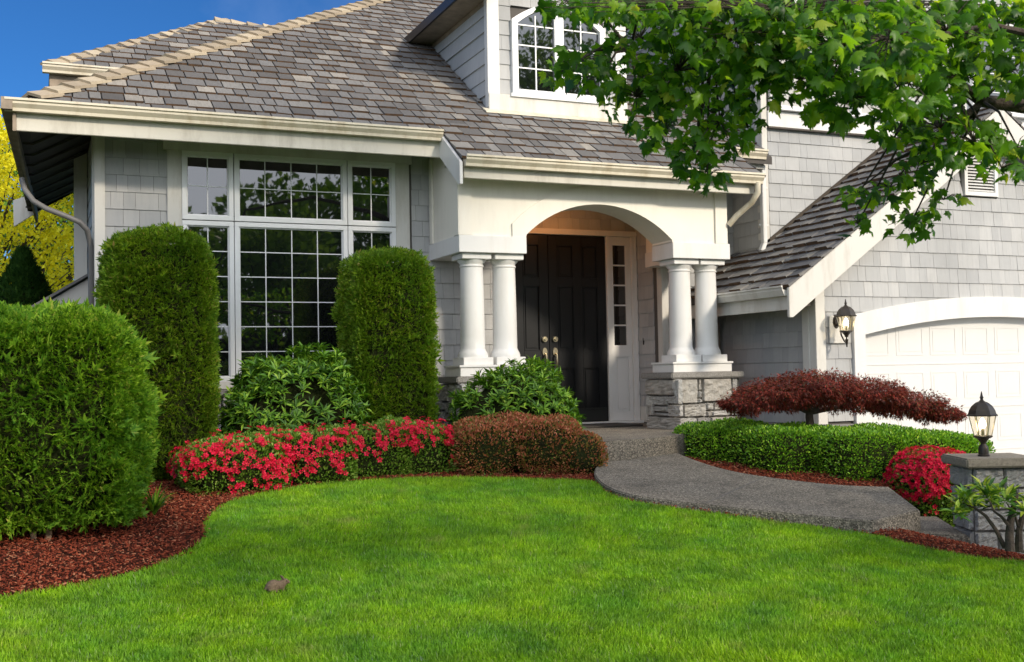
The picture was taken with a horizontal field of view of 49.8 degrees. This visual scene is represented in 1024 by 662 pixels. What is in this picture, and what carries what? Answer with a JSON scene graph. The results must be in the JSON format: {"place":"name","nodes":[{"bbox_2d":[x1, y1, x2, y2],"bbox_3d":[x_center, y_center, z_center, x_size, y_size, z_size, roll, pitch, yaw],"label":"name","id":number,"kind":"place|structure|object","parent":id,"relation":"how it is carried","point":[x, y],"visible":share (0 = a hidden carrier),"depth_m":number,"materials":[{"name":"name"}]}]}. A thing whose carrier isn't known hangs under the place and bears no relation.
{"place":"outdoors","nodes":[
{"label":"outdoors","id":0,"kind":"place"},
{"bbox_2d":[0,0,361,260],"label":"sky","id":1,"kind":"structure","parent":0,"point":[32,32],"materials":[{"name":"blue"}]},
{"bbox_2d":[0,474,1023,661],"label":"lawn","id":2,"kind":"structure","parent":0,"point":[493,597],"depth_m":6.53,"materials":[{"name":"plant"}]},
{"bbox_2d":[264,575,289,592],"bbox_3d":[-1.431,1.543,6.721,0.158,0.102,0.072,0,-2,-23],"label":"rabbit","id":3,"kind":"object","parent":2,"relation":"on","point":[276,586],"visible":0.98,"depth_m":6.70},
{"bbox_2d":[594,453,920,536],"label":"walkway","id":4,"kind":"structure","parent":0,"point":[679,480],"depth_m":9.51,"materials":[{"name":"grey concrete"}]},
{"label":"ground","id":5,"kind":"structure","parent":0,"visible":0},
{"bbox_2d":[0,244,53,307],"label":"conifer","id":6,"kind":"object","parent":5,"relation":"on","point":[23,281],"visible":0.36,"depth_m":13.82,"materials":[{"name":"green plant"}]},
{"bbox_2d":[0,106,73,297],"bbox_3d":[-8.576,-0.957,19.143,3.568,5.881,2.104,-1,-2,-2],"label":"golden tree","id":7,"kind":"object","parent":5,"relation":"on","point":[53,235],"visible":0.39,"depth_m":18.68,"materials":[{"name":"yellow plant"}]},
{"bbox_2d":[0,456,1023,597],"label":"mulch bed","id":8,"kind":"object","parent":5,"relation":"on","point":[37,555],"visible":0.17,"depth_m":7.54,"materials":[{"name":"brown wood"}]},
{"bbox_2d":[0,296,167,541],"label":"arborvitae hedge","id":9,"kind":"object","parent":8,"relation":"on","point":[80,405],"visible":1,"depth_m":7.60,"materials":[{"name":"green plant"}]},
{"bbox_2d":[90,221,223,481],"bbox_3d":[-3.380,0.221,10.520,1.216,2.578,1.159,0,-2,-23],"label":"clipped arborvitae","id":10,"kind":"object","parent":8,"relation":"on","point":[156,286],"visible":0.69,"depth_m":10.18,"materials":[{"name":"green plant"}]},
{"bbox_2d":[142,483,174,514],"bbox_3d":[-2.768,1.300,8.503,0.425,0.267,0.455,0,-2,-23],"label":"daylily","id":11,"kind":"object","parent":8,"relation":"on","point":[154,503],"visible":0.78,"depth_m":8.48,"materials":[{"name":"green plant"}]},
{"bbox_2d":[216,340,373,436],"bbox_3d":[-2.111,0.767,10.778,1.635,1.370,1.147,0,-2,-23],"label":"rhododendron","id":12,"kind":"object","parent":8,"relation":"on","point":[293,392],"visible":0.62,"depth_m":10.49,"materials":[{"name":"green plant"}]},
{"bbox_2d":[165,414,458,495],"bbox_3d":[-1.780,1.133,10.294,2.846,0.652,1.102,0,-3,-35],"label":"azalea hedge","id":13,"kind":"object","parent":8,"relation":"on","point":[264,459],"visible":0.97,"depth_m":9.88,"materials":[{"name":"red plant"}]},
{"bbox_2d":[328,245,444,427],"bbox_3d":[-1.314,0.292,11.534,1.102,2.436,1.076,0,-2,-23],"label":"clipped arborvitae","id":14,"kind":"object","parent":8,"relation":"on","point":[384,313],"visible":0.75,"depth_m":11.21,"materials":[{"name":"green plant"}]},
{"bbox_2d":[445,354,587,429],"bbox_3d":[0.030,0.842,11.351,1.514,1.208,0.977,0,-2,-23],"label":"rhododendron","id":15,"kind":"object","parent":8,"relation":"on","point":[514,388],"visible":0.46,"depth_m":11.16,"materials":[{"name":"green plant"}]},
{"bbox_2d":[447,410,608,476],"bbox_3d":[0.118,1.111,10.827,1.652,0.691,0.849,-1,-2,-13],"label":"barberry hedge","id":16,"kind":"object","parent":8,"relation":"on","point":[533,444],"visible":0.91,"depth_m":10.54,"materials":[{"name":"brown plant"}]},
{"bbox_2d":[672,416,995,481],"bbox_3d":[3.217,1.299,11.402,3.361,0.808,1.733,-2,-2,19],"label":"boxwood hedge","id":17,"kind":"object","parent":8,"relation":"on","point":[866,450],"visible":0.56,"depth_m":10.93,"materials":[{"name":"green plant"}]},
{"bbox_2d":[715,367,967,427],"bbox_3d":[3.476,0.928,11.623,2.701,1.138,1.168,-1,-2,-13],"label":"laceleaf maple","id":18,"kind":"object","parent":8,"relation":"on","point":[797,394],"visible":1,"depth_m":11.35,"materials":[{"name":"red plant"}]},
{"bbox_2d":[882,444,965,526],"bbox_3d":[3.950,1.524,10.338,0.850,0.916,0.846,0,-2,-23],"label":"azalea bush","id":19,"kind":"object","parent":8,"relation":"on","point":[924,481],"visible":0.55,"depth_m":10.10,"materials":[{"name":"red plant"}]},
{"bbox_2d":[938,474,1023,551],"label":"rhododendron","id":20,"kind":"object","parent":8,"relation":"on","point":[991,490],"visible":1,"depth_m":7.46,"materials":[{"name":"green plant"}]},
{"bbox_2d":[1,0,1023,454],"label":"house","id":21,"kind":"structure","parent":5,"relation":"on","point":[581,242],"depth_m":13.10,"materials":[{"name":"grey"}]},
{"bbox_2d":[182,150,233,220],"bbox_3d":[-3.295,-1.565,11.941,0.542,0.740,0.075,0,-2,-23],"label":"window","id":22,"kind":"structure","parent":21,"relation":"in","point":[207,177],"depth_m":11.94,"materials":[{"name":"glass"}]},
{"bbox_2d":[182,220,234,381],"bbox_3d":[-3.272,-0.318,11.894,0.542,1.735,0.075,0,-2,-23],"label":"window","id":23,"kind":"structure","parent":21,"relation":"in","point":[220,234],"depth_m":11.96,"materials":[{"name":"plastic"}]},
{"bbox_2d":[233,153,347,225],"bbox_3d":[-2.462,-1.567,12.300,1.257,0.740,0.075,0,-2,-23],"label":"window","id":24,"kind":"structure","parent":21,"relation":"in","point":[267,189],"depth_m":12.29,"materials":[{"name":"glass"}]},
{"bbox_2d":[234,222,347,378],"bbox_3d":[-2.438,-0.320,12.253,1.257,1.735,0.075,0,-2,-23],"label":"window","id":25,"kind":"structure","parent":21,"relation":"in","point":[285,275],"depth_m":12.23,"materials":[{"name":"plastic"}]},
{"bbox_2d":[347,160,395,226],"bbox_3d":[-1.618,-1.569,12.664,0.565,0.740,0.075,0,-2,-23],"label":"window","id":26,"kind":"structure","parent":21,"relation":"in","point":[371,193],"depth_m":12.66,"materials":[{"name":"glass"}]},
{"bbox_2d":[347,226,395,256],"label":"window","id":27,"kind":"structure","parent":21,"relation":"in","point":[359,237],"depth_m":12.63,"materials":[{"name":"plastic"}]},
{"bbox_2d":[515,234,549,390],"bbox_3d":[0.101,-0.029,14.177,0.840,2.455,0.130,0,-2,-23],"label":"front door","id":28,"kind":"structure","parent":21,"relation":"in","point":[531,273],"depth_m":14.29,"materials":[{"name":"black paint"}]},
{"bbox_2d":[510,7,607,104],"bbox_3d":[0.580,-3.440,13.682,1.340,1.195,0.105,0,-2,-23],"label":"dormer window","id":29,"kind":"structure","parent":21,"relation":"in","point":[531,46],"depth_m":13.59,"materials":[{"name":"glass"}]},
{"bbox_2d":[547,235,608,421],"bbox_3d":[0.881,-0.031,14.514,0.840,2.455,0.130,0,-2,-23],"label":"front door","id":30,"kind":"structure","parent":21,"relation":"in","point":[576,264],"depth_m":14.54,"materials":[{"name":"black paint"}]},
{"bbox_2d":[779,31,813,112],"bbox_3d":[3.691,-3.571,14.447,0.600,1.410,0.075,0,-2,-23],"label":"upper window","id":31,"kind":"structure","parent":21,"relation":"in","point":[786,106],"depth_m":14.40,"materials":[{"name":"plastic"}]},
{"bbox_2d":[824,38,854,116],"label":"upper window","id":32,"kind":"structure","parent":21,"relation":"in","point":[849,110],"depth_m":14.75,"materials":[{"name":"plastic"}]},
{"bbox_2d":[833,299,856,346],"bbox_3d":[3.787,-0.089,12.614,0.229,0.550,0.332,0,-2,-23],"label":"wall lantern","id":33,"kind":"object","parent":21,"relation":"attached to","point":[845,310],"depth_m":12.54,"materials":[{"name":"brown metal"}]},
{"bbox_2d":[855,29,882,117],"bbox_3d":[4.889,-3.574,14.964,0.590,1.410,0.075,0,-2,-23],"label":"upper window","id":34,"kind":"structure","parent":21,"relation":"in","point":[864,111],"depth_m":14.89,"materials":[{"name":"plastic"}]},
{"bbox_2d":[865,317,1023,454],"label":"garage door","id":35,"kind":"structure","parent":21,"relation":"in","point":[960,359],"depth_m":13.66,"materials":[{"name":"white"}]},
{"bbox_2d":[968,41,1023,118],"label":"upper window","id":36,"kind":"structure","parent":21,"relation":"in","point":[1017,115],"depth_m":15.83,"materials":[{"name":"plastic"}]},
{"bbox_2d":[521,423,686,472],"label":"porch slab","id":37,"kind":"structure","parent":5,"relation":"on","point":[631,442],"depth_m":11.51,"materials":[{"name":"grey concrete"}]},
{"bbox_2d":[581,423,642,427],"bbox_3d":[1.011,1.196,13.942,1.100,0.020,0.680,0,-2,-23],"label":"doormat","id":38,"kind":"object","parent":37,"relation":"on","point":[598,425],"visible":0.52,"depth_m":13.81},
{"bbox_2d":[533,0,1023,247],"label":"maple tree","id":39,"kind":"object","parent":5,"relation":"on","point":[902,44],"visible":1,"depth_m":4.59,"materials":[{"name":"green plant"}]},
{"bbox_2d":[920,516,969,544],"bbox_3d":[3.539,1.812,9.437,0.443,0.300,1.210,-1,-2,10],"label":"walkway step","id":40,"kind":"object","parent":5,"relation":"on","point":[934,526],"visible":0.24,"depth_m":9.18,"materials":[{"name":"grey concrete"}]},
{"bbox_2d":[941,453,1023,553],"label":"lamp pillar","id":41,"kind":"structure","parent":5,"relation":"on","point":[978,528],"depth_m":8.86,"materials":[{"name":"grey stone"}]},
{"bbox_2d":[967,391,997,456],"bbox_3d":[3.855,0.760,9.041,0.229,0.530,0.234,0,-2,-23],"label":"post lantern","id":42,"kind":"object","parent":41,"relation":"on","point":[981,407],"visible":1,"depth_m":9.00,"materials":[{"name":"brown metal"}]}
]}

